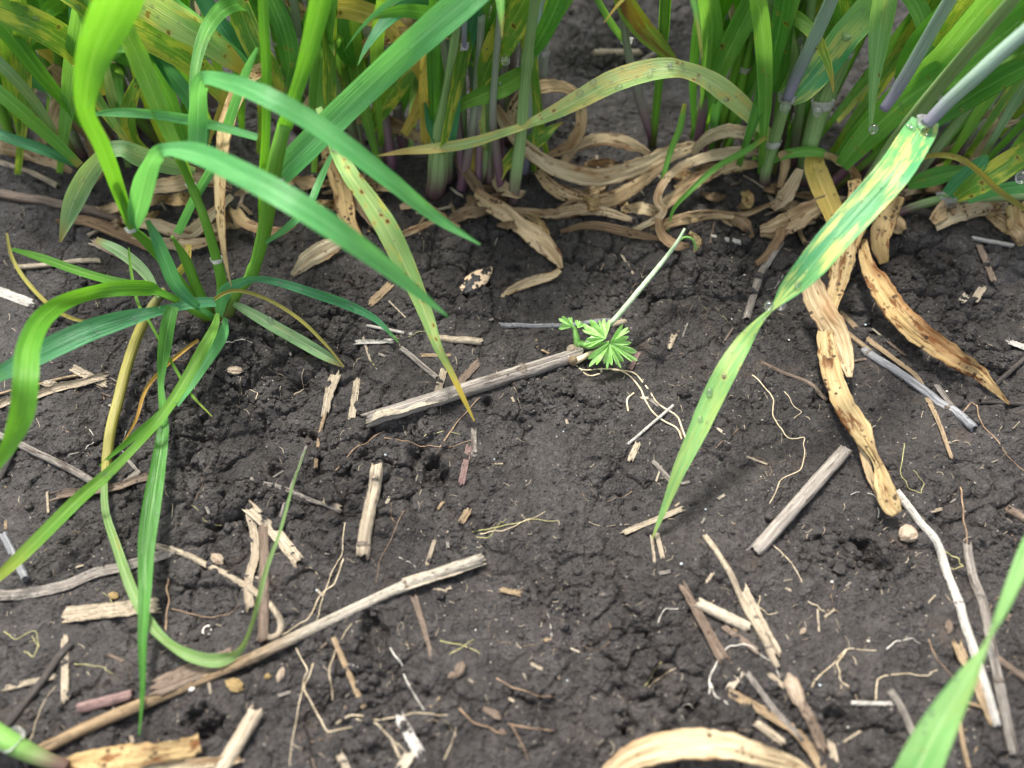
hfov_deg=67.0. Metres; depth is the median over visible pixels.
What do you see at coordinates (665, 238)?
dry leaf
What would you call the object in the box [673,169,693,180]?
dry leaf
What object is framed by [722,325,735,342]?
straw chip
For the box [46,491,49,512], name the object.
straw chip
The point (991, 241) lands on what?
straw
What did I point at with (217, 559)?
husk
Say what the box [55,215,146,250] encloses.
dry leaf
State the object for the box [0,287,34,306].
straw
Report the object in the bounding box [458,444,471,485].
straw
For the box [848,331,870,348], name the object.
straw
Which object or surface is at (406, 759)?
straw
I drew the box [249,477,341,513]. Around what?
straw
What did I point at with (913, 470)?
root fibre
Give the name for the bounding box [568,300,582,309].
soil clod
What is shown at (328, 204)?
dry leaf
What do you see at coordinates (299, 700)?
root fibre
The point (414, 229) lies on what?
dry leaf
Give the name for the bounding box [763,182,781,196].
dry leaf
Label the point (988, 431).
root fibre
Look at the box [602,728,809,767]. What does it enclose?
dry leaf
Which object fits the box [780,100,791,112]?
water drop
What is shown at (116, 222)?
dry leaf
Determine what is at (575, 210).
dry leaf
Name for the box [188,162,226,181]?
dry leaf
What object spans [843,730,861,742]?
straw chip
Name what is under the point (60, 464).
straw
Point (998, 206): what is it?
dry leaf
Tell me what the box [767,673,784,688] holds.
straw
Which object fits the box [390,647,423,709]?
root fibre
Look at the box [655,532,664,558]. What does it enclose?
straw
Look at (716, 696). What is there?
root fibre
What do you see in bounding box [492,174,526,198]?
dry leaf
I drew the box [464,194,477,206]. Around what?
dry leaf
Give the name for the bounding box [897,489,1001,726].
straw
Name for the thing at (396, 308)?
straw chip
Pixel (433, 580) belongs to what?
straw sleeve
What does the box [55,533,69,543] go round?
soil clod
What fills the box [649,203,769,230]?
dry leaf
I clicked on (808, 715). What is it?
straw
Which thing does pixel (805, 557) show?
soil clod
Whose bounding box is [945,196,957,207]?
water drop
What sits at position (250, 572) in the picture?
straw
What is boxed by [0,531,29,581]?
straw
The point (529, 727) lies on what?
root fibre
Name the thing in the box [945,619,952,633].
husk
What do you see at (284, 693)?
straw chip
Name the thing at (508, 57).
water drop
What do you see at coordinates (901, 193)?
dry leaf
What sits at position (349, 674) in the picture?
straw
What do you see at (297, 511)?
soil clod
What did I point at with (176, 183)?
dry leaf
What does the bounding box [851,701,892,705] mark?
straw
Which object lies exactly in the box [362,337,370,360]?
straw chip
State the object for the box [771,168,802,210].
dry leaf
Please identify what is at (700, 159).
dry leaf
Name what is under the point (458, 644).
root fibre
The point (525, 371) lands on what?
straw
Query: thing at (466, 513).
straw
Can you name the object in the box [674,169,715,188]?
dry leaf
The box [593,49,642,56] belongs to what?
straw
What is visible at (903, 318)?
dry leaf
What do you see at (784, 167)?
dry leaf
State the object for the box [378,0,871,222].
cereal plant
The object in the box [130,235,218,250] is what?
dry leaf
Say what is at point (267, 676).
seed
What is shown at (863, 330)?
soil clod
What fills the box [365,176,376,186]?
dry leaf
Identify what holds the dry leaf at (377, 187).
on the ground
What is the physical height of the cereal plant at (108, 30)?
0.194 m
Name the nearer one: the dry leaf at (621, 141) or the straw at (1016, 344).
the straw at (1016, 344)
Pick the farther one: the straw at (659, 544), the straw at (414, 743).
the straw at (659, 544)
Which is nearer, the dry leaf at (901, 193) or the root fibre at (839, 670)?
the root fibre at (839, 670)
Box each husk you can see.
[211,553,223,565]
[225,366,242,374]
[225,678,242,691]
[276,667,284,682]
[447,671,455,678]
[455,661,465,678]
[784,672,804,711]
[799,627,806,633]
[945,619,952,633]
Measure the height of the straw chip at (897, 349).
0.001 m
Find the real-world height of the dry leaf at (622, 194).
0.010 m
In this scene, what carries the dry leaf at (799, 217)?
on the ground
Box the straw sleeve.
[402,555,487,589]
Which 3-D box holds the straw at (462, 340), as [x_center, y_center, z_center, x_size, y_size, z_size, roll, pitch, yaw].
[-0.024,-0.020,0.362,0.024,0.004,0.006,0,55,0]
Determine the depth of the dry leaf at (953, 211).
0.40 m
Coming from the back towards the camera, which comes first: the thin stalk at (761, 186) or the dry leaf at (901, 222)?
the thin stalk at (761, 186)
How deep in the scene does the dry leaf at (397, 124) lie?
0.43 m
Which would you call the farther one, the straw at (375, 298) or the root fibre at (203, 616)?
the straw at (375, 298)
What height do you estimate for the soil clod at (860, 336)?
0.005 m
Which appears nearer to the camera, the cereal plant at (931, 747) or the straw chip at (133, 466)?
the cereal plant at (931, 747)
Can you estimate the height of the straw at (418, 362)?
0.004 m
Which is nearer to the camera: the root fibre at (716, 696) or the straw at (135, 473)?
the root fibre at (716, 696)
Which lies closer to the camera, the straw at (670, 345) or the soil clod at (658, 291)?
the straw at (670, 345)
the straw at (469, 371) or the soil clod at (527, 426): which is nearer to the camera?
the soil clod at (527, 426)
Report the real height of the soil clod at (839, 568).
0.004 m
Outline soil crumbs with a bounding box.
[0,0,1023,767]
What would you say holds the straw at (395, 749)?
on the ground
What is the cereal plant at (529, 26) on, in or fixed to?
on the ground
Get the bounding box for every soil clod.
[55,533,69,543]
[207,474,216,481]
[253,473,267,486]
[271,516,285,530]
[290,505,304,517]
[331,416,345,428]
[338,456,353,467]
[346,478,365,493]
[384,307,396,316]
[404,295,414,306]
[521,403,536,415]
[523,422,532,430]
[535,416,541,420]
[566,388,574,395]
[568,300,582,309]
[583,413,594,423]
[650,285,665,298]
[693,653,710,667]
[799,553,811,560]
[820,535,839,548]
[832,561,847,575]
[848,301,868,314]
[851,326,868,336]
[852,331,866,341]
[864,524,869,529]
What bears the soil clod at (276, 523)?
on the ground
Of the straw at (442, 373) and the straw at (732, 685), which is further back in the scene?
the straw at (442, 373)
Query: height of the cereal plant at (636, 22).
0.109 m
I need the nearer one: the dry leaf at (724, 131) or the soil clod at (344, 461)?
the soil clod at (344, 461)
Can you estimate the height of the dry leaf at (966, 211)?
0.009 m
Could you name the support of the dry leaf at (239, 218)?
on the ground
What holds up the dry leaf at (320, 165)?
on the ground
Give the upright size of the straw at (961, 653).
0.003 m
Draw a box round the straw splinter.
[366,395,455,423]
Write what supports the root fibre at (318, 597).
on the ground
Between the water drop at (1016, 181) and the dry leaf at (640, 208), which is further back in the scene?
the dry leaf at (640, 208)
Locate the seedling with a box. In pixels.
[558,228,702,438]
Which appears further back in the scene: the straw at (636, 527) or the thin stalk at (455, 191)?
the thin stalk at (455, 191)
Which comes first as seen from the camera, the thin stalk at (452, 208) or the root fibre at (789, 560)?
the root fibre at (789, 560)
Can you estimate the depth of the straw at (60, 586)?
0.30 m
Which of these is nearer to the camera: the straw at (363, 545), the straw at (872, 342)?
the straw at (363, 545)
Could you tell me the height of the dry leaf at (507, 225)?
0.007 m
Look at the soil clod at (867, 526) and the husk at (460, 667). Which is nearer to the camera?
the husk at (460, 667)
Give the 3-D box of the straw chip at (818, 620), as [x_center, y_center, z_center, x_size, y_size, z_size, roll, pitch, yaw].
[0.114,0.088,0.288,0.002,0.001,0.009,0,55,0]
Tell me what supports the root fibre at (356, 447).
on the ground
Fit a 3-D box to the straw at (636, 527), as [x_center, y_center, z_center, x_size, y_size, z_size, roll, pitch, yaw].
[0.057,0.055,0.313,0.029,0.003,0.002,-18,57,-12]
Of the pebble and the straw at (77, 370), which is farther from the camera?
the straw at (77, 370)
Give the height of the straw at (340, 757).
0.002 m
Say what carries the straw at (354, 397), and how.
on the ground
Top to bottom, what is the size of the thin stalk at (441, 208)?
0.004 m
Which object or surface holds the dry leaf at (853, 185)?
on the ground
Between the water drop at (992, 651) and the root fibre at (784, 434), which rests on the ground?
the root fibre at (784, 434)
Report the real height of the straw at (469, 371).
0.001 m
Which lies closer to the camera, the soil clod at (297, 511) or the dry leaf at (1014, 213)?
the soil clod at (297, 511)
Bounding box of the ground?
[0,0,1023,767]
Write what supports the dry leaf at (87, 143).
on the ground
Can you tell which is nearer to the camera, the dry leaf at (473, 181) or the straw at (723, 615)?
the straw at (723, 615)
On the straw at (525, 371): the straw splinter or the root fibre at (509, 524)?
the straw splinter
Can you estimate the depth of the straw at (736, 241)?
0.40 m
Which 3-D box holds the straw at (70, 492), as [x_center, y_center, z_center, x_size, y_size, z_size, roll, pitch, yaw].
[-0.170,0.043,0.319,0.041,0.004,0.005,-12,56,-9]
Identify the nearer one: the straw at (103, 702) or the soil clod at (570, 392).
the straw at (103, 702)
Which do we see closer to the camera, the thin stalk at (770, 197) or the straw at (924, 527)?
the straw at (924, 527)
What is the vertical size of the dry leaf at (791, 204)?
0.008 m
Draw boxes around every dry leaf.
[0,141,72,173]
[37,137,47,144]
[47,63,75,135]
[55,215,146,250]
[66,733,201,767]
[72,121,111,188]
[96,202,118,213]
[111,217,125,227]
[117,211,159,217]
[121,194,233,237]
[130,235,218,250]
[142,756,239,767]
[150,194,169,205]
[153,172,232,193]
[165,192,189,205]
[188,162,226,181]
[193,210,217,234]
[201,222,235,234]
[214,210,231,223]
[229,205,295,235]
[234,188,249,195]
[287,175,299,185]
[290,239,340,276]
[292,175,330,190]
[303,88,343,107]
[316,160,323,173]
[316,200,334,209]
[321,146,362,235]
[322,190,332,194]
[353,195,374,229]
[356,115,420,142]
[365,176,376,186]
[368,182,390,191]
[399,202,460,227]
[402,220,434,236]
[447,205,489,222]
[453,156,486,192]
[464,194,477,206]
[474,188,563,268]
[482,184,495,192]
[490,192,507,199]
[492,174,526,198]
[497,104,695,187]
[497,220,517,229]
[501,268,561,297]
[506,78,587,156]
[513,203,632,221]
[522,211,549,234]
[534,162,663,207]
[556,199,577,208]
[559,184,589,200]
[560,221,658,240]
[561,132,650,161]
[581,197,615,211]
[583,184,605,194]
[584,158,618,167]
[598,191,628,213]
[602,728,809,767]
[621,202,664,218]
[633,146,758,230]
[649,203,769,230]
[654,211,689,250]
[662,159,757,209]
[664,216,691,229]
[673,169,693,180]
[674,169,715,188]
[690,123,755,155]
[694,163,742,171]
[699,191,725,201]
[727,214,753,237]
[738,190,753,209]
[755,227,785,265]
[759,194,825,238]
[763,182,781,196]
[768,200,799,211]
[769,194,782,202]
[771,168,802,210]
[776,150,790,187]
[795,191,846,200]
[801,278,853,376]
[816,239,901,516]
[828,179,866,278]
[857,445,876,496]
[858,238,1009,404]
[870,196,904,264]
[870,220,902,233]
[871,216,906,231]
[897,190,912,199]
[902,188,935,196]
[924,183,946,192]
[929,199,962,224]
[933,162,955,167]
[935,201,1008,230]
[949,202,960,215]
[958,101,1023,165]
[985,212,1023,244]
[990,201,1005,209]
[1005,201,1023,246]
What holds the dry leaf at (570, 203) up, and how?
on the ground
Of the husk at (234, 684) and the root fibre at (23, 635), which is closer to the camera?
the husk at (234, 684)
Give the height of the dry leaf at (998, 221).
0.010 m
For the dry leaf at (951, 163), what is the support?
on the ground
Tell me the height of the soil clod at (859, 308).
0.006 m
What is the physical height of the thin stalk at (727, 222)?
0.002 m
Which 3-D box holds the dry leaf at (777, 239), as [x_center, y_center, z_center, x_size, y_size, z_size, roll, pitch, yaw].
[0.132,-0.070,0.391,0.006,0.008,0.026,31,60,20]
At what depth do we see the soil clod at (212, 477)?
0.32 m
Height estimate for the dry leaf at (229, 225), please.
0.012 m
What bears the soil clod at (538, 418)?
on the ground
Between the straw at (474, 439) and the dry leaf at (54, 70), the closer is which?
the straw at (474, 439)
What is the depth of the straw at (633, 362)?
0.35 m
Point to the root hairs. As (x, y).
(530, 534)
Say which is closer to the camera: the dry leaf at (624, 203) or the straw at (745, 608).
the straw at (745, 608)
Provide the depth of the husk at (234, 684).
0.27 m
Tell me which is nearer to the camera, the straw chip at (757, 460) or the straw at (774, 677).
the straw at (774, 677)
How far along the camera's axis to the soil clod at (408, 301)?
0.37 m
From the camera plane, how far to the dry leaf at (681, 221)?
0.39 m
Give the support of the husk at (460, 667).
on the ground
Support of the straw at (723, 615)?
on the ground
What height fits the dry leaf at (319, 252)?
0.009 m
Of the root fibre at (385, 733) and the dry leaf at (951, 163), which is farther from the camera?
the dry leaf at (951, 163)
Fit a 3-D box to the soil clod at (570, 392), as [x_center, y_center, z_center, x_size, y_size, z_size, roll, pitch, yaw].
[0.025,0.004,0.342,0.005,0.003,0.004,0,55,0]
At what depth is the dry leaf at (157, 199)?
0.41 m
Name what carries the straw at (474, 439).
on the ground
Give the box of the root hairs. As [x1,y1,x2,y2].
[4,210,1021,765]
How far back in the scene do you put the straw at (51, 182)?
0.43 m
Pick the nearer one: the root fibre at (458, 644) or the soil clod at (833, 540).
the root fibre at (458, 644)
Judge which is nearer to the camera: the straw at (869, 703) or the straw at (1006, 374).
the straw at (869, 703)
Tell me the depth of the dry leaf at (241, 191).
0.41 m
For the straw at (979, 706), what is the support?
on the ground
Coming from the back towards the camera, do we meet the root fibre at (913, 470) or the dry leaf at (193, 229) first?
the dry leaf at (193, 229)
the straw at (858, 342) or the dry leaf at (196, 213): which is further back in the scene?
the dry leaf at (196, 213)
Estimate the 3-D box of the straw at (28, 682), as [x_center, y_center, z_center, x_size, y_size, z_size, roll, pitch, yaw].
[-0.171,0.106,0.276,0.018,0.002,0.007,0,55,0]
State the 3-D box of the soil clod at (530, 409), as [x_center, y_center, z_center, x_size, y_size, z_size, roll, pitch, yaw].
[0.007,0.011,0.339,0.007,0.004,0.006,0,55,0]
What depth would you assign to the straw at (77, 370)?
0.35 m
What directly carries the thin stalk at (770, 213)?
on the ground
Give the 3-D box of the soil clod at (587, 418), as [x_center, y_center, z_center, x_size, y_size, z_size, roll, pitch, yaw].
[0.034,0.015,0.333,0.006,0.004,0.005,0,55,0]
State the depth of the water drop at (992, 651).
0.23 m
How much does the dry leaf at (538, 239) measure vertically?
0.012 m
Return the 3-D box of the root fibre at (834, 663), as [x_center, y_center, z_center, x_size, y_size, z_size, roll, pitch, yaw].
[0.117,0.101,0.277,0.032,0.002,0.006,-24,58,-16]
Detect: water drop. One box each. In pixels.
[501,55,509,65]
[764,301,773,310]
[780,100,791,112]
[812,106,822,116]
[868,124,878,134]
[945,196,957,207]
[985,647,994,657]
[1015,170,1023,183]
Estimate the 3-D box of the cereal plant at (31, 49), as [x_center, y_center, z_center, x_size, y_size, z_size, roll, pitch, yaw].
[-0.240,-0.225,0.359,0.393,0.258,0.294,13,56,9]
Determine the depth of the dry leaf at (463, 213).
0.40 m
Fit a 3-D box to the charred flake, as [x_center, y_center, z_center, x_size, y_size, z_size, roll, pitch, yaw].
[-0.018,-0.052,0.386,0.011,0.006,0.023,30,60,19]
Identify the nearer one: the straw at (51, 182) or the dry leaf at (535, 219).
the dry leaf at (535, 219)
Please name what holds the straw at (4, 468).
on the ground
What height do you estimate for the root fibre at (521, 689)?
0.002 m
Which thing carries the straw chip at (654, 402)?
on the ground
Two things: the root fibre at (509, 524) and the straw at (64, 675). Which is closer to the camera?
the straw at (64, 675)
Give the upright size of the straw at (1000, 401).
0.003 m
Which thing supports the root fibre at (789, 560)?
on the ground
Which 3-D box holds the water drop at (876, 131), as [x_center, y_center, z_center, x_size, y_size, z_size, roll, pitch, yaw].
[0.168,-0.118,0.358,0.004,0.005,0.004,0,55,0]
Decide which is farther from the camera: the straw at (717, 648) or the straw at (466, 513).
the straw at (466, 513)
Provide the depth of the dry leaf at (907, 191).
0.41 m
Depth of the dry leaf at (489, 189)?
0.41 m
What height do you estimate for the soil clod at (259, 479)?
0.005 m
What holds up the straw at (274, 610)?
on the ground
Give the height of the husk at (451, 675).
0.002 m
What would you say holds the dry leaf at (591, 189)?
on the ground
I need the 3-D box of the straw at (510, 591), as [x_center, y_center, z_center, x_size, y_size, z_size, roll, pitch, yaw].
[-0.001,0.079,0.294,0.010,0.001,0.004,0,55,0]
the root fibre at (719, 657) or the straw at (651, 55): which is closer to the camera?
the root fibre at (719, 657)
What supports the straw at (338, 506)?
on the ground
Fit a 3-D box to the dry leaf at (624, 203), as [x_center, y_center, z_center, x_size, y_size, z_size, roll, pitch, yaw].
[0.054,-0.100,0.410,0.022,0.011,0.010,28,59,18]
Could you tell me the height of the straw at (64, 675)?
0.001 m
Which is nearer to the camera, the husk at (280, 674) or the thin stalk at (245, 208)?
the husk at (280, 674)
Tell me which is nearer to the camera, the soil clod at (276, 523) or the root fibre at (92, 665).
the root fibre at (92, 665)
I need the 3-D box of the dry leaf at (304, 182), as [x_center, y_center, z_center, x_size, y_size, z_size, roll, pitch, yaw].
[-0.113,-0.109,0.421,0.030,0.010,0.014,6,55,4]
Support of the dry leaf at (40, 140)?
on the ground
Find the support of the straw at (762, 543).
on the ground
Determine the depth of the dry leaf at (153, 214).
0.40 m
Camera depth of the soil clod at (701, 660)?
0.28 m
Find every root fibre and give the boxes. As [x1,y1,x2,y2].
[3,631,38,645]
[19,686,55,739]
[74,663,112,673]
[165,578,169,630]
[173,604,238,617]
[281,559,343,634]
[289,647,307,765]
[303,663,351,731]
[317,522,345,619]
[329,623,351,700]
[335,431,383,470]
[336,713,443,723]
[356,719,406,752]
[376,511,403,580]
[384,437,470,446]
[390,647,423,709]
[440,397,479,445]
[440,640,479,653]
[459,708,502,733]
[472,519,557,531]
[480,511,545,533]
[496,678,555,697]
[508,723,555,731]
[512,726,527,759]
[709,644,779,693]
[710,683,728,704]
[752,375,804,503]
[772,545,801,580]
[807,648,875,694]
[836,649,857,700]
[875,670,936,699]
[886,638,920,648]
[900,443,923,493]
[928,639,952,677]
[945,551,962,569]
[960,487,967,543]
[963,402,1023,470]
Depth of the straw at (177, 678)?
0.27 m
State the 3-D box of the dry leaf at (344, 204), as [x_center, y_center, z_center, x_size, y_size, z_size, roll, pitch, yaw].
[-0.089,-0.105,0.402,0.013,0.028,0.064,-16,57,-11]
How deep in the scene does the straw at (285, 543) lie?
0.30 m
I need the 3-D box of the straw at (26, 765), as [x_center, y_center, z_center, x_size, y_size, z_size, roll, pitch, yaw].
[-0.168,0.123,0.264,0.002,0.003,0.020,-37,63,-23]
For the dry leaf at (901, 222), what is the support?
on the ground
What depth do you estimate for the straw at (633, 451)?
0.33 m
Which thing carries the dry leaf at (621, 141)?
on the ground
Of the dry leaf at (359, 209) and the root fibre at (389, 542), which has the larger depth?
the dry leaf at (359, 209)
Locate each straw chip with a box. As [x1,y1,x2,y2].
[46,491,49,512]
[107,653,124,662]
[127,459,139,474]
[200,495,209,513]
[276,690,290,696]
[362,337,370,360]
[388,300,405,317]
[433,588,447,592]
[530,662,542,670]
[620,253,633,274]
[649,398,659,406]
[658,570,670,574]
[705,572,714,582]
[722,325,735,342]
[747,455,767,464]
[817,608,819,632]
[824,609,834,617]
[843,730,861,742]
[854,358,866,361]
[887,341,907,356]
[930,507,942,512]
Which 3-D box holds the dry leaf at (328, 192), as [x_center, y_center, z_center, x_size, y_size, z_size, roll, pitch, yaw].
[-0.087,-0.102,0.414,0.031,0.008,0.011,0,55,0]
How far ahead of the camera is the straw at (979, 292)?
0.38 m
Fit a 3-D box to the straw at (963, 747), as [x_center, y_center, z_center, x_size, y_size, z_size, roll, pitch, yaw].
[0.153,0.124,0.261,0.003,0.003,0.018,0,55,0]
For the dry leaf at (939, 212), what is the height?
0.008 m
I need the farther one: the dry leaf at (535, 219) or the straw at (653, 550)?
the dry leaf at (535, 219)
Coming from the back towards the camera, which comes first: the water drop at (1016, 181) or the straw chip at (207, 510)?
the water drop at (1016, 181)
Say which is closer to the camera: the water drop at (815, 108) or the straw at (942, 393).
the straw at (942, 393)
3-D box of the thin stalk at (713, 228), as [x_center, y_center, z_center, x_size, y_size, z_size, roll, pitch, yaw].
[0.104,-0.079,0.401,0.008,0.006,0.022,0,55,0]
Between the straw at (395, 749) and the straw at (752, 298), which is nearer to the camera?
the straw at (395, 749)
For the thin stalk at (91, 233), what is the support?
on the ground
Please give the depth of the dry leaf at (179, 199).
0.41 m
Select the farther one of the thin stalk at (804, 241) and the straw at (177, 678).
the thin stalk at (804, 241)
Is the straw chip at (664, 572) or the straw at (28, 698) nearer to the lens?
the straw at (28, 698)
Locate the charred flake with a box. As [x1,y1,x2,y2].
[460,267,492,295]
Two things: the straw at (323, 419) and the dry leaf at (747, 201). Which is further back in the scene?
the dry leaf at (747, 201)
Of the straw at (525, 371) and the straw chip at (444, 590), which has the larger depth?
the straw at (525, 371)
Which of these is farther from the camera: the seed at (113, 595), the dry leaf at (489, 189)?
the dry leaf at (489, 189)
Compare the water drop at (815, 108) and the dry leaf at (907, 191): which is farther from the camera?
the dry leaf at (907, 191)
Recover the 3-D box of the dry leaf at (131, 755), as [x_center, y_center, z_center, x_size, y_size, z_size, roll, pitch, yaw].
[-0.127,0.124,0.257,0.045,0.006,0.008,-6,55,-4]
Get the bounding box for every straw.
[0,160,59,188]
[0,189,120,220]
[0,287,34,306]
[0,372,108,407]
[0,374,85,395]
[0,432,92,482]
[0,447,17,480]
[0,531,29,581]
[0,546,176,600]
[1,673,57,691]
[3,641,73,727]
[10,727,30,767]
[14,258,102,269]
[38,553,483,751]
[48,472,148,500]
[61,597,161,622]
[61,634,68,704]
[70,364,108,387]
[75,689,135,713]
[88,239,119,258]
[118,470,141,490]
[146,645,243,696]
[156,543,283,640]
[214,705,263,767]
[242,499,304,568]
[243,513,258,612]
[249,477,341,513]
[258,524,269,643]
[279,446,307,516]
[314,412,327,468]
[321,370,340,416]
[321,500,341,510]
[331,636,366,709]
[336,752,349,767]
[348,377,360,420]
[353,339,393,344]
[356,462,383,559]
[360,347,585,427]
[366,324,412,335]
[368,282,394,306]
[391,737,400,758]
[396,710,424,757]
[396,751,414,767]
[399,346,439,379]
[409,594,432,661]
[419,353,451,356]
[425,538,436,566]
[434,368,446,390]
[439,335,483,344]
[457,358,479,382]
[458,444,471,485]
[458,508,471,523]
[471,427,476,456]
[497,587,523,596]
[498,318,610,328]
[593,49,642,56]
[611,319,626,326]
[620,506,685,534]
[627,404,673,444]
[627,441,640,462]
[628,351,641,370]
[639,52,656,60]
[650,534,655,562]
[651,460,669,481]
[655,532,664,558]
[667,334,676,349]
[678,579,727,664]
[696,597,751,632]
[703,534,779,667]
[711,234,740,244]
[721,623,759,654]
[726,668,744,689]
[728,688,825,767]
[742,583,781,657]
[743,242,784,320]
[745,671,803,741]
[748,445,851,556]
[753,718,785,746]
[760,361,827,401]
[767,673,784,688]
[797,701,830,754]
[827,739,838,762]
[839,311,952,459]
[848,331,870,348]
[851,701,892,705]
[861,346,977,431]
[887,689,914,735]
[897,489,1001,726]
[934,384,954,405]
[951,639,996,726]
[958,721,970,767]
[959,292,969,303]
[962,542,1019,756]
[968,701,999,714]
[971,236,1014,247]
[972,286,985,302]
[976,243,997,282]
[978,398,1023,405]
[995,356,1023,385]
[998,655,1023,680]
[1005,505,1023,522]
[1006,340,1023,349]
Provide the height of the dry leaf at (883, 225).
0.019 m
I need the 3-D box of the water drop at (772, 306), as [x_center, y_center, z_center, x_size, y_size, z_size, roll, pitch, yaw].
[0.099,-0.030,0.297,0.004,0.004,0.004,0,55,0]
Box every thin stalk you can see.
[86,230,99,237]
[237,195,244,208]
[238,202,252,214]
[415,206,451,214]
[449,187,463,197]
[449,202,455,212]
[709,221,715,243]
[721,220,732,226]
[743,174,763,188]
[764,210,779,215]
[766,194,774,200]
[797,229,807,244]
[917,193,928,200]
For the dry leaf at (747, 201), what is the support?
on the ground
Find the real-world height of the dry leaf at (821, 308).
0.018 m
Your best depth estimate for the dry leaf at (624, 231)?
0.40 m
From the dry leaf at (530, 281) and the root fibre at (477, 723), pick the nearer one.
the root fibre at (477, 723)
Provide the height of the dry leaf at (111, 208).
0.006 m
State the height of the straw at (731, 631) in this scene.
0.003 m
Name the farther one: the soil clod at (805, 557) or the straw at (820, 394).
the straw at (820, 394)
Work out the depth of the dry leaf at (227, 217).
0.40 m
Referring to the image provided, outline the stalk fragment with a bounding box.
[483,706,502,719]
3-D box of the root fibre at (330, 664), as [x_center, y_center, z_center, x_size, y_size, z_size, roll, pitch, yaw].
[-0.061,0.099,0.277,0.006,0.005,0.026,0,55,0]
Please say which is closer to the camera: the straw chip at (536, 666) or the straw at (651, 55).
the straw chip at (536, 666)
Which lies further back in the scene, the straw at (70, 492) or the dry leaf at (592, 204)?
the dry leaf at (592, 204)
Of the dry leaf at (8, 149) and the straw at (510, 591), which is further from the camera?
the dry leaf at (8, 149)
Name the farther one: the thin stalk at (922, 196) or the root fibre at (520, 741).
the thin stalk at (922, 196)
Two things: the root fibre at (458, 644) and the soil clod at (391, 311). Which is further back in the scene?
the soil clod at (391, 311)
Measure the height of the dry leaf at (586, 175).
0.041 m
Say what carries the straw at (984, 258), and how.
on the ground
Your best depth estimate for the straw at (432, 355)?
0.36 m
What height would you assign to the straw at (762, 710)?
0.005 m
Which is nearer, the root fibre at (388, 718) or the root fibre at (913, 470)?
the root fibre at (388, 718)
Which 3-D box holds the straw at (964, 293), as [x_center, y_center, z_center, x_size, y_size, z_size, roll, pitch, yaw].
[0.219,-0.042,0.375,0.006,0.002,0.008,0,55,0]
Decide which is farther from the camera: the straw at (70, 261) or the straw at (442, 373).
the straw at (70, 261)
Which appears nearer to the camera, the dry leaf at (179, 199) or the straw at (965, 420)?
the straw at (965, 420)
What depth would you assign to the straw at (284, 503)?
0.32 m
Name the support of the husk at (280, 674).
on the ground
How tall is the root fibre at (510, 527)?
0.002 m
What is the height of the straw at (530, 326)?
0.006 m
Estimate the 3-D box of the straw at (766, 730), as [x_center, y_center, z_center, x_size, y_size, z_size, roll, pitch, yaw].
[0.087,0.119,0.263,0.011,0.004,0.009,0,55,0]
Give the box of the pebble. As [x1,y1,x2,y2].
[898,524,917,541]
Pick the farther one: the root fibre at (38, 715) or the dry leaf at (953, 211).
the dry leaf at (953, 211)
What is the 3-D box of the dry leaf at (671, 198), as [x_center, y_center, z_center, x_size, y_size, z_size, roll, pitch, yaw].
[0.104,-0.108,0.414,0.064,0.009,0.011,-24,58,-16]
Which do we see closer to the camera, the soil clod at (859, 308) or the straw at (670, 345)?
the straw at (670, 345)
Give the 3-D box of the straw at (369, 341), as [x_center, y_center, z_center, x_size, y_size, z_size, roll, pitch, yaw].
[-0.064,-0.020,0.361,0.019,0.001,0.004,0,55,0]
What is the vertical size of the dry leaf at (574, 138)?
0.038 m
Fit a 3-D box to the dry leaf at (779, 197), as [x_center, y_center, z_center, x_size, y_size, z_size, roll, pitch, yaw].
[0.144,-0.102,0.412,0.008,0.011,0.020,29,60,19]
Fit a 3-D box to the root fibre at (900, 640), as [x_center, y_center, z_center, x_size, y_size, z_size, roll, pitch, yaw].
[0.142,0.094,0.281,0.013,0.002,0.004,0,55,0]
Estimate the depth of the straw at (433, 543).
0.30 m
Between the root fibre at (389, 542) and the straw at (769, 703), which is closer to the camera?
the straw at (769, 703)
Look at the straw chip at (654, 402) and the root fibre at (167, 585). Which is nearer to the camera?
the root fibre at (167, 585)
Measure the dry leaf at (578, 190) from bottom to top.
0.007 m
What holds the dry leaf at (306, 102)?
on the dry leaf at (397, 124)
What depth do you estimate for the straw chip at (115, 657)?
0.28 m
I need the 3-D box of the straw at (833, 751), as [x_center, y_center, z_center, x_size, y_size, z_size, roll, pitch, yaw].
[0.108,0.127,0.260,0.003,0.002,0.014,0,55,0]
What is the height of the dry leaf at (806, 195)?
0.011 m
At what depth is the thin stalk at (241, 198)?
0.42 m
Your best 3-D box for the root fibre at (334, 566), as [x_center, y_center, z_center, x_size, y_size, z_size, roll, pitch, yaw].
[-0.069,0.072,0.295,0.006,0.005,0.039,0,55,0]
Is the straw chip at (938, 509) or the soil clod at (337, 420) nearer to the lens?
the straw chip at (938, 509)
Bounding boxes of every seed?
[41,380,56,387]
[108,592,118,599]
[264,673,270,678]
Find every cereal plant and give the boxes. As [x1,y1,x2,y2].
[0,0,298,175]
[0,0,488,735]
[0,722,69,767]
[71,0,474,420]
[344,0,701,205]
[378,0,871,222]
[594,0,768,231]
[651,0,1023,538]
[894,537,1023,767]
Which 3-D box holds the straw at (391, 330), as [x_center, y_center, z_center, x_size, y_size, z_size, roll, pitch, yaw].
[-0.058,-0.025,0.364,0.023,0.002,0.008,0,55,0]
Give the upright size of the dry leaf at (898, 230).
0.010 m
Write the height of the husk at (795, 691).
0.004 m
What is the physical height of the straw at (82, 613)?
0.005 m

